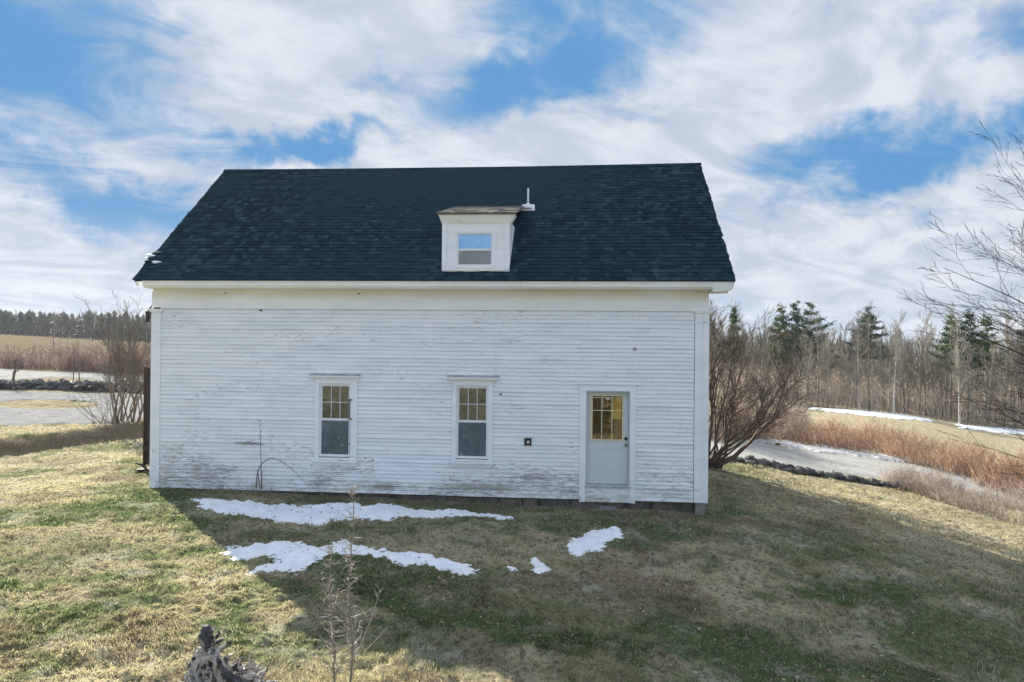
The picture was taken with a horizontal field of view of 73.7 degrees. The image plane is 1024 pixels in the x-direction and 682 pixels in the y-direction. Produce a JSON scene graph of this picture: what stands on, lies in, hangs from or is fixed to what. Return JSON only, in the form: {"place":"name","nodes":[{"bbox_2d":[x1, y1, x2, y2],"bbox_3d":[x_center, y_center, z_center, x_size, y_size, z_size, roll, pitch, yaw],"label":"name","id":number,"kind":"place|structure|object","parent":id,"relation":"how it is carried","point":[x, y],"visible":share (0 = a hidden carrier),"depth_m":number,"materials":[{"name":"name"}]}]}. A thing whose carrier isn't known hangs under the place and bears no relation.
{"place":"outdoors","nodes":[
{"label":"outdoors","id":0,"kind":"place"},
{"bbox_2d":[0,391,143,425],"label":"gravel yard","id":1,"kind":"structure","parent":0,"point":[16,416],"depth_m":30.95,"materials":[{"name":"gravel"}]},
{"bbox_2d":[0,333,1023,681],"bbox_3d":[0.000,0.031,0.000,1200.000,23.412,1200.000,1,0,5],"label":"ground","id":2,"kind":"structure","parent":0,"point":[476,643],"depth_m":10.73,"materials":[{"name":"plant"}]},
{"bbox_2d":[6,357,26,380],"bbox_3d":[-30.835,1.952,42.473,1.340,2.081,0.899,0,0,42],"label":"young tree","id":3,"kind":"object","parent":2,"relation":"on","point":[14,370],"visible":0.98,"depth_m":42.42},
{"bbox_2d":[49,313,64,346],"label":"young tree","id":4,"kind":"object","parent":2,"relation":"on","point":[57,317],"visible":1,"depth_m":116.09,"materials":[{"name":"grey plant"}]},
{"bbox_2d":[0,422,141,448],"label":"bank grass","id":5,"kind":"structure","parent":2,"relation":"on","point":[23,443],"depth_m":24.29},
{"bbox_2d":[0,378,143,393],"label":"stone wall","id":6,"kind":"structure","parent":2,"relation":"on","point":[60,384],"depth_m":41.58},
{"bbox_2d":[0,337,150,373],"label":"field brush","id":7,"kind":"object","parent":2,"relation":"on","point":[53,359],"visible":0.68,"depth_m":53.60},
{"bbox_2d":[65,372,131,424],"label":"sucker shoots","id":8,"kind":"object","parent":2,"relation":"on","point":[101,405],"visible":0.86,"depth_m":26.58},
{"bbox_2d":[72,288,153,423],"bbox_3d":[-15.241,0.642,27.665,5.534,5.437,4.322,1,0,5],"label":"bare shrub","id":9,"kind":"object","parent":2,"relation":"on","point":[129,361],"visible":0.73,"depth_m":27.03,"materials":[{"name":"brown plant"}]},
{"bbox_2d":[135,463,149,470],"bbox_3d":[-9.480,3.271,17.812,0.626,0.217,0.270,1,0,5],"label":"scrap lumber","id":10,"kind":"object","parent":2,"relation":"on","point":[143,468],"visible":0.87,"depth_m":17.72,"materials":[{"name":"white wood"}]},
{"bbox_2d":[180,625,277,681],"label":"weathered stump","id":11,"kind":"object","parent":2,"relation":"on","point":[207,663],"visible":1,"depth_m":6.38,"materials":[{"name":"grey wood"}]},
{"bbox_2d":[258,457,302,488],"bbox_3d":[-5.084,2.908,14.966,1.021,0.701,0.100,1,0,5],"label":"wall sprout","id":12,"kind":"object","parent":2,"relation":"on","point":[278,460],"depth_m":14.98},
{"bbox_2d":[307,538,359,681],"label":"sapling","id":13,"kind":"object","parent":2,"relation":"on","point":[334,658],"visible":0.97,"depth_m":6.37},
{"bbox_2d":[320,483,365,681],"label":"sapling","id":14,"kind":"object","parent":2,"relation":"on","point":[352,647],"visible":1,"depth_m":6.30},
{"bbox_2d":[219,539,479,575],"bbox_3d":[-2.585,3.389,10.681,4.356,0.197,1.985,1,0,5],"label":"snow patch","id":15,"kind":"object","parent":2,"relation":"on","point":[295,556],"visible":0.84,"depth_m":10.70,"materials":[{"name":"snow"}]},
{"bbox_2d":[191,498,513,525],"bbox_3d":[-3.399,3.438,13.576,7.106,0.336,2.070,1,0,5],"label":"snow patch","id":16,"kind":"object","parent":2,"relation":"on","point":[282,512],"visible":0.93,"depth_m":13.74,"materials":[{"name":"snow"}]},
{"bbox_2d":[352,586,383,676],"bbox_3d":[-1.416,2.841,6.700,0.310,0.925,0.101,1,0,5],"label":"sapling","id":17,"kind":"object","parent":2,"relation":"on","point":[367,629],"visible":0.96,"depth_m":6.70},
{"bbox_2d":[165,479,691,512],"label":"wall foot weeds","id":18,"kind":"object","parent":2,"relation":"on","point":[219,489],"depth_m":15.10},
{"bbox_2d":[132,163,735,514],"bbox_3d":[-2.248,-0.284,18.553,14.411,8.947,7.982,1,0,5],"label":"farmhouse","id":19,"kind":"object","parent":2,"relation":"on","point":[529,335],"visible":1,"depth_m":15.09,"materials":[{"name":"white paint"}]},
{"bbox_2d":[143,366,150,465],"bbox_3d":[-8.807,1.963,17.692,1.524,2.600,0.074,1,0,5],"label":"barn door","id":20,"kind":"structure","parent":19,"relation":"in","point":[147,371],"depth_m":17.74,"materials":[{"name":"brown wood"}]},
{"bbox_2d":[307,373,360,465],"bbox_3d":[-3.939,1.741,15.189,1.160,2.035,0.310,1,0,5],"label":"window","id":21,"kind":"structure","parent":19,"relation":"in","point":[336,395],"depth_m":15.16,"materials":[{"name":"white paint"}]},
{"bbox_2d":[446,375,499,467],"bbox_3d":[-0.850,1.750,14.930,1.160,1.995,0.310,1,0,5],"label":"window","id":22,"kind":"structure","parent":19,"relation":"in","point":[472,404],"depth_m":14.91,"materials":[{"name":"white paint"}]},
{"bbox_2d":[578,383,637,503],"bbox_3d":[2.053,2.192,14.710,1.270,2.545,0.202,1,0,5],"label":"door","id":23,"kind":"structure","parent":19,"relation":"in","point":[607,451],"depth_m":14.71,"materials":[{"name":"white paint"}]},
{"bbox_2d":[0,309,1016,394],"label":"woods","id":24,"kind":"object","parent":2,"relation":"on","point":[29,322],"visible":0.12,"depth_m":190.32,"materials":[{"name":"plant"}]},
{"bbox_2d":[0,469,1023,681],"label":"fallen leaves","id":25,"kind":"object","parent":2,"relation":"on","point":[454,623],"visible":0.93,"depth_m":9.47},
{"bbox_2d":[529,557,550,573],"bbox_3d":[0.424,3.532,10.661,0.534,0.135,1.038,1,0,5],"label":"snow patch","id":26,"kind":"object","parent":2,"relation":"on","point":[540,567],"visible":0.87,"depth_m":10.70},
{"bbox_2d":[567,526,623,556],"bbox_3d":[1.424,3.594,12.310,1.119,0.170,2.262,0,0,40],"label":"snow patch","id":27,"kind":"object","parent":2,"relation":"on","point":[592,540],"visible":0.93,"depth_m":12.25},
{"bbox_2d":[709,309,733,392],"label":"bare tree","id":28,"kind":"object","parent":2,"relation":"on","point":[713,339],"visible":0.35,"depth_m":77.17,"materials":[{"name":"brown plant"}]},
{"bbox_2d":[723,323,740,395],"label":"bare tree","id":29,"kind":"object","parent":2,"relation":"on","point":[730,360],"visible":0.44,"depth_m":75.97,"materials":[{"name":"brown plant"}]},
{"bbox_2d":[722,306,742,371],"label":"pine tree","id":30,"kind":"object","parent":2,"relation":"on","point":[734,316],"visible":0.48,"depth_m":77.83,"materials":[{"name":"green plant"}]},
{"bbox_2d":[744,340,752,374],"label":"bare tree","id":31,"kind":"object","parent":2,"relation":"on","point":[749,354],"visible":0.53,"depth_m":76.56,"materials":[{"name":"brown plant"}]},
{"bbox_2d":[742,320,760,370],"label":"bare tree","id":32,"kind":"object","parent":2,"relation":"on","point":[749,329],"visible":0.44,"depth_m":104.40,"materials":[{"name":"grey plant"}]},
{"bbox_2d":[749,344,763,395],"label":"bare tree","id":33,"kind":"object","parent":2,"relation":"on","point":[756,369],"visible":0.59,"depth_m":80.86,"materials":[{"name":"brown plant"}]},
{"bbox_2d":[708,383,815,440],"bbox_3d":[13.258,3.665,36.755,6.097,3.972,21.136,0,0,24],"label":"roadside brush","id":34,"kind":"object","parent":2,"relation":"on","point":[801,418],"visible":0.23,"depth_m":33.31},
{"bbox_2d":[758,336,767,384],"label":"bare tree","id":35,"kind":"object","parent":2,"relation":"on","point":[765,354],"visible":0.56,"depth_m":85.28,"materials":[{"name":"grey plant"}]},
{"bbox_2d":[757,310,772,368],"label":"bare tree","id":36,"kind":"object","parent":2,"relation":"on","point":[766,333],"visible":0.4,"depth_m":116.49,"materials":[{"name":"grey plant"}]},
{"bbox_2d":[762,324,776,384],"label":"bare tree","id":37,"kind":"object","parent":2,"relation":"on","point":[769,347],"visible":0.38,"depth_m":85.01,"materials":[{"name":"grey plant"}]},
{"bbox_2d":[708,297,833,469],"bbox_3d":[6.511,1.263,19.829,4.803,5.108,5.643,0,0,15],"label":"bare shrub","id":38,"kind":"object","parent":2,"relation":"on","point":[754,430],"visible":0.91,"depth_m":19.79,"materials":[{"name":"plant"}]},
{"bbox_2d":[764,342,780,382],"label":"bare tree","id":39,"kind":"object","parent":2,"relation":"on","point":[773,353],"visible":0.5,"depth_m":80.40,"materials":[{"name":"brown plant"}]},
{"bbox_2d":[773,337,784,379],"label":"bare tree","id":40,"kind":"object","parent":2,"relation":"on","point":[780,346],"visible":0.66,"depth_m":81.22,"materials":[{"name":"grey plant"}]},
{"bbox_2d":[766,302,798,391],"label":"pine tree","id":41,"kind":"object","parent":2,"relation":"on","point":[782,318],"visible":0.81,"depth_m":81.80,"materials":[{"name":"green plant"}]},
{"bbox_2d":[778,336,794,385],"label":"bare tree","id":42,"kind":"object","parent":2,"relation":"on","point":[787,355],"visible":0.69,"depth_m":80.82,"materials":[{"name":"grey plant"}]},
{"bbox_2d":[784,300,804,381],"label":"pine tree","id":43,"kind":"object","parent":2,"relation":"on","point":[794,317],"visible":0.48,"depth_m":83.83,"materials":[{"name":"green plant"}]},
{"bbox_2d":[788,325,800,386],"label":"bare tree","id":44,"kind":"object","parent":2,"relation":"on","point":[796,354],"visible":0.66,"depth_m":80.60,"materials":[{"name":"grey plant"}]},
{"bbox_2d":[794,332,813,403],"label":"bare tree","id":45,"kind":"object","parent":2,"relation":"on","point":[801,342],"visible":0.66,"depth_m":70.19,"materials":[{"name":"grey plant"}]},
{"bbox_2d":[794,333,813,393],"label":"bare tree","id":46,"kind":"object","parent":2,"relation":"on","point":[802,338],"visible":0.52,"depth_m":77.18,"materials":[{"name":"grey plant"}]},
{"bbox_2d":[710,451,908,490],"bbox_3d":[10.169,4.450,23.527,6.897,1.390,1.108,1,0,-2],"label":"stone row","id":47,"kind":"object","parent":2,"relation":"on","point":[750,459],"visible":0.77,"depth_m":23.35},
{"bbox_2d":[789,302,835,398],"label":"pine tree","id":48,"kind":"object","parent":2,"relation":"on","point":[805,319],"visible":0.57,"depth_m":79.91,"materials":[{"name":"green plant"}]},
{"bbox_2d":[804,339,820,405],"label":"bare tree","id":49,"kind":"object","parent":2,"relation":"on","point":[810,355],"visible":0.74,"depth_m":67.56,"materials":[{"name":"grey plant"}]},
{"bbox_2d":[804,308,833,402],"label":"bare tree","id":50,"kind":"object","parent":2,"relation":"on","point":[816,332],"visible":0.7,"depth_m":74.28,"materials":[{"name":"grey plant"}]},
{"bbox_2d":[812,321,830,400],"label":"bare tree","id":51,"kind":"object","parent":2,"relation":"on","point":[821,347],"visible":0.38,"depth_m":78.94,"materials":[{"name":"grey plant"}]},
{"bbox_2d":[817,334,830,406],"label":"bare tree","id":52,"kind":"object","parent":2,"relation":"on","point":[823,364],"visible":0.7,"depth_m":67.72,"materials":[{"name":"grey plant"}]},
{"bbox_2d":[811,336,839,369],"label":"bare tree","id":53,"kind":"object","parent":2,"relation":"on","point":[833,351],"visible":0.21,"depth_m":87.56,"materials":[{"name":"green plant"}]},
{"bbox_2d":[818,322,839,406],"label":"bare tree","id":54,"kind":"object","parent":2,"relation":"on","point":[827,349],"visible":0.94,"depth_m":66.76,"materials":[{"name":"grey plant"}]},
{"bbox_2d":[824,339,836,398],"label":"bare tree","id":55,"kind":"object","parent":2,"relation":"on","point":[829,369],"visible":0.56,"depth_m":73.95,"materials":[{"name":"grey plant"}]},
{"bbox_2d":[828,327,839,393],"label":"bare tree","id":56,"kind":"object","parent":2,"relation":"on","point":[832,352],"visible":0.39,"depth_m":100.35,"materials":[{"name":"grey plant"}]},
{"bbox_2d":[744,435,934,465],"bbox_3d":[14.674,4.938,30.721,9.769,1.329,4.514,1,0,5],"label":"snow patch","id":57,"kind":"object","parent":2,"relation":"on","point":[815,447],"visible":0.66,"depth_m":30.26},
{"bbox_2d":[833,335,848,378],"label":"bare tree","id":58,"kind":"object","parent":2,"relation":"on","point":[841,357],"visible":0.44,"depth_m":92.54,"materials":[{"name":"grey plant"}]},
{"bbox_2d":[827,322,862,403],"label":"bare tree","id":59,"kind":"object","parent":2,"relation":"on","point":[844,346],"visible":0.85,"depth_m":75.34,"materials":[{"name":"grey plant"}]},
{"bbox_2d":[837,348,852,405],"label":"bare tree","id":60,"kind":"object","parent":2,"relation":"on","point":[846,369],"visible":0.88,"depth_m":66.91,"materials":[{"name":"grey plant"}]},
{"bbox_2d":[843,312,865,392],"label":"bare tree","id":61,"kind":"object","parent":2,"relation":"on","point":[854,349],"visible":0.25,"depth_m":79.74,"materials":[{"name":"grey plant"}]},
{"bbox_2d":[845,322,866,407],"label":"bare tree","id":62,"kind":"object","parent":2,"relation":"on","point":[855,353],"visible":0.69,"depth_m":71.08,"materials":[{"name":"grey plant"}]},
{"bbox_2d":[845,317,871,409],"bbox_3d":[32.804,2.272,65.051,2.471,9.207,1.826,1,0,2],"label":"birch tree","id":63,"kind":"object","parent":2,"relation":"on","point":[854,366],"visible":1,"depth_m":64.96,"materials":[{"name":"white plant"}]},
{"bbox_2d":[709,355,1023,429],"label":"undergrowth","id":64,"kind":"object","parent":2,"relation":"on","point":[873,396],"visible":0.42,"depth_m":69.35,"materials":[{"name":"plant"}]},
{"bbox_2d":[843,306,897,404],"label":"pine tree","id":65,"kind":"object","parent":2,"relation":"on","point":[876,328],"visible":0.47,"depth_m":75.67,"materials":[{"name":"green plant"}]},
{"bbox_2d":[808,407,932,421],"bbox_3d":[32.405,6.667,61.412,11.502,1.012,7.672,1,0,5],"label":"snow patch","id":66,"kind":"object","parent":2,"relation":"on","point":[879,414],"visible":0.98,"depth_m":60.71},
{"bbox_2d":[847,301,901,410],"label":"bare tree","id":67,"kind":"object","parent":2,"relation":"on","point":[868,353],"visible":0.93,"depth_m":66.20,"materials":[{"name":"grey plant"}]},
{"bbox_2d":[732,407,1023,498],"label":"red brush","id":68,"kind":"object","parent":2,"relation":"on","point":[958,460],"visible":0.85,"depth_m":31.12,"materials":[{"name":"plant"}]},
{"bbox_2d":[869,336,891,408],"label":"bare tree","id":69,"kind":"object","parent":2,"relation":"on","point":[880,365],"visible":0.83,"depth_m":70.46,"materials":[{"name":"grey plant"}]},
{"bbox_2d":[876,326,895,406],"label":"bare tree","id":70,"kind":"object","parent":2,"relation":"on","point":[889,358],"visible":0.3,"depth_m":80.15,"materials":[{"name":"grey plant"}]},
{"bbox_2d":[879,337,901,411],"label":"bare tree","id":71,"kind":"object","parent":2,"relation":"on","point":[890,380],"visible":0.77,"depth_m":68.21,"materials":[{"name":"grey plant"}]},
{"bbox_2d":[882,308,906,413],"bbox_3d":[36.145,2.027,64.061,2.745,10.230,2.028,1,0,-23],"label":"birch tree","id":72,"kind":"object","parent":2,"relation":"on","point":[895,376],"visible":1,"depth_m":63.92,"materials":[{"name":"white plant"}]},
{"bbox_2d":[889,339,908,409],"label":"bare tree","id":73,"kind":"object","parent":2,"relation":"on","point":[900,376],"visible":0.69,"depth_m":70.12,"materials":[{"name":"grey plant"}]},
{"bbox_2d":[888,325,911,411],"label":"bare tree","id":74,"kind":"object","parent":2,"relation":"on","point":[903,345],"visible":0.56,"depth_m":71.56,"materials":[{"name":"grey plant"}]},
{"bbox_2d":[892,336,909,404],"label":"bare tree","id":75,"kind":"object","parent":2,"relation":"on","point":[901,368],"visible":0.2,"depth_m":76.03,"materials":[{"name":"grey plant"}]},
{"bbox_2d":[893,334,918,409],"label":"bare tree","id":76,"kind":"object","parent":2,"relation":"on","point":[907,368],"visible":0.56,"depth_m":72.35,"materials":[{"name":"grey plant"}]},
{"bbox_2d":[905,338,918,406],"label":"bare tree","id":77,"kind":"object","parent":2,"relation":"on","point":[911,363],"visible":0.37,"depth_m":85.77,"materials":[{"name":"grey plant"}]},
{"bbox_2d":[904,338,922,404],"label":"bare tree","id":78,"kind":"object","parent":2,"relation":"on","point":[912,364],"visible":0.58,"depth_m":76.49,"materials":[{"name":"grey plant"}]},
{"bbox_2d":[908,301,940,403],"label":"bare tree","id":79,"kind":"object","parent":2,"relation":"on","point":[926,327],"visible":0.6,"depth_m":91.89,"materials":[{"name":"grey plant"}]},
{"bbox_2d":[908,333,945,414],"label":"bare tree","id":80,"kind":"object","parent":2,"relation":"on","point":[921,373],"visible":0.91,"depth_m":69.70,"materials":[{"name":"grey plant"}]},
{"bbox_2d":[912,325,950,415],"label":"bare tree","id":81,"kind":"object","parent":2,"relation":"on","point":[926,348],"visible":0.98,"depth_m":69.67,"materials":[{"name":"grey plant"}]},
{"bbox_2d":[926,320,941,407],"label":"bare tree","id":82,"kind":"object","parent":2,"relation":"on","point":[930,337],"visible":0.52,"depth_m":89.00,"materials":[{"name":"grey plant"}]},
{"bbox_2d":[925,353,945,414],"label":"bare tree","id":83,"kind":"object","parent":2,"relation":"on","point":[933,378],"visible":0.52,"depth_m":73.31,"materials":[{"name":"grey plant"}]},
{"bbox_2d":[931,345,952,416],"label":"bare tree","id":84,"kind":"object","parent":2,"relation":"on","point":[939,369],"visible":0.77,"depth_m":69.58,"materials":[{"name":"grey plant"}]},
{"bbox_2d":[935,332,959,412],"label":"bare tree","id":85,"kind":"object","parent":2,"relation":"on","point":[946,375],"visible":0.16,"depth_m":76.99,"materials":[{"name":"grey plant"}]},
{"bbox_2d":[938,353,957,415],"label":"bare tree","id":86,"kind":"object","parent":2,"relation":"on","point":[947,373],"visible":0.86,"depth_m":67.85,"materials":[{"name":"grey plant"}]},
{"bbox_2d":[926,315,973,414],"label":"pine tree","id":87,"kind":"object","parent":2,"relation":"on","point":[946,341],"visible":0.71,"depth_m":73.90,"materials":[{"name":"green plant"}]},
{"bbox_2d":[877,457,1023,527],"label":"roadside weeds","id":88,"kind":"object","parent":2,"relation":"on","point":[909,479],"visible":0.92,"depth_m":23.01,"materials":[{"name":"plant"}]},
{"bbox_2d":[950,349,966,400],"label":"bare tree","id":89,"kind":"object","parent":2,"relation":"on","point":[962,393],"visible":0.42,"depth_m":67.34,"materials":[{"name":"grey plant"}]},
{"bbox_2d":[895,120,1023,474],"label":"bare tree","id":90,"kind":"object","parent":2,"relation":"on","point":[1002,332],"visible":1,"depth_m":16.85,"materials":[{"name":"grey plant"}]},
{"bbox_2d":[944,302,974,423],"bbox_3d":[40.328,2.117,61.864,3.088,11.509,2.282,1,0,-31],"label":"birch tree","id":91,"kind":"object","parent":2,"relation":"on","point":[958,358],"visible":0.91,"depth_m":61.93,"materials":[{"name":"white plant"}]},
{"bbox_2d":[952,325,974,412],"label":"bare tree","id":92,"kind":"object","parent":2,"relation":"on","point":[956,374],"visible":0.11,"depth_m":78.62,"materials":[{"name":"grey plant"}]},
{"bbox_2d":[949,307,989,418],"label":"pine tree","id":93,"kind":"object","parent":2,"relation":"on","point":[975,345],"visible":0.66,"depth_m":71.76,"materials":[{"name":"green plant"}]},
{"bbox_2d":[962,324,985,417],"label":"bare tree","id":94,"kind":"object","parent":2,"relation":"on","point":[976,376],"visible":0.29,"depth_m":75.23,"materials":[{"name":"grey plant"}]},
{"bbox_2d":[960,338,989,423],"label":"bare tree","id":95,"kind":"object","parent":2,"relation":"on","point":[965,370],"visible":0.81,"depth_m":65.44,"materials":[{"name":"grey plant"}]},
{"bbox_2d":[956,424,1023,434],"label":"snow patch","id":96,"kind":"object","parent":2,"relation":"on","point":[999,430],"visible":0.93,"depth_m":61.13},
{"bbox_2d":[972,313,1008,417],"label":"pine tree","id":97,"kind":"object","parent":2,"relation":"on","point":[986,342],"visible":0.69,"depth_m":72.73,"materials":[{"name":"green plant"}]},
{"bbox_2d":[978,337,1003,419],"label":"bare tree","id":98,"kind":"object","parent":2,"relation":"on","point":[990,375],"visible":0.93,"depth_m":67.92,"materials":[{"name":"grey plant"}]},
{"bbox_2d":[978,344,1004,422],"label":"bare tree","id":99,"kind":"object","parent":2,"relation":"on","point":[996,359],"visible":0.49,"depth_m":70.14,"materials":[{"name":"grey plant"}]},
{"bbox_2d":[981,337,1001,421],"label":"bare tree","id":100,"kind":"object","parent":2,"relation":"on","point":[992,371],"visible":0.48,"depth_m":72.79,"materials":[{"name":"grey plant"}]},
{"bbox_2d":[994,327,1015,416],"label":"bare tree","id":101,"kind":"object","parent":2,"relation":"on","point":[1001,379],"visible":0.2,"depth_m":79.47,"materials":[{"name":"grey plant"}]},
{"bbox_2d":[988,305,1023,428],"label":"bare tree","id":102,"kind":"object","parent":2,"relation":"on","point":[1012,363],"visible":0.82,"depth_m":66.39,"materials":[{"name":"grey plant"}]},
{"bbox_2d":[993,361,1019,426],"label":"bare tree","id":103,"kind":"object","parent":2,"relation":"on","point":[1006,385],"visible":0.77,"depth_m":67.36,"materials":[{"name":"grey plant"}]},
{"bbox_2d":[995,312,1023,415],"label":"bare tree","id":104,"kind":"object","parent":2,"relation":"on","point":[1008,354],"visible":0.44,"depth_m":74.38,"materials":[{"name":"grey plant"}]},
{"bbox_2d":[996,326,1023,420],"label":"pine tree","id":105,"kind":"object","parent":2,"relation":"on","point":[1001,363],"visible":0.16,"depth_m":76.00,"materials":[{"name":"green plant"}]},
{"bbox_2d":[1001,323,1023,414],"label":"bare tree","id":106,"kind":"object","parent":2,"relation":"on","point":[1018,397],"visible":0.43,"depth_m":72.62,"materials":[{"name":"grey plant"}]},
{"bbox_2d":[1010,334,1023,427],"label":"bare tree","id":107,"kind":"object","parent":2,"relation":"on","point":[1020,389],"visible":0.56,"depth_m":68.73,"materials":[{"name":"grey plant"}]},
{"bbox_2d":[0,369,1023,503],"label":"road","id":108,"kind":"structure","parent":0,"point":[846,464],"depth_m":27.59,"materials":[{"name":"asphalt"}]},
{"bbox_2d":[0,0,1023,361],"label":"sky","id":109,"kind":"structure","parent":0,"point":[824,135],"materials":[{"name":"blue"}]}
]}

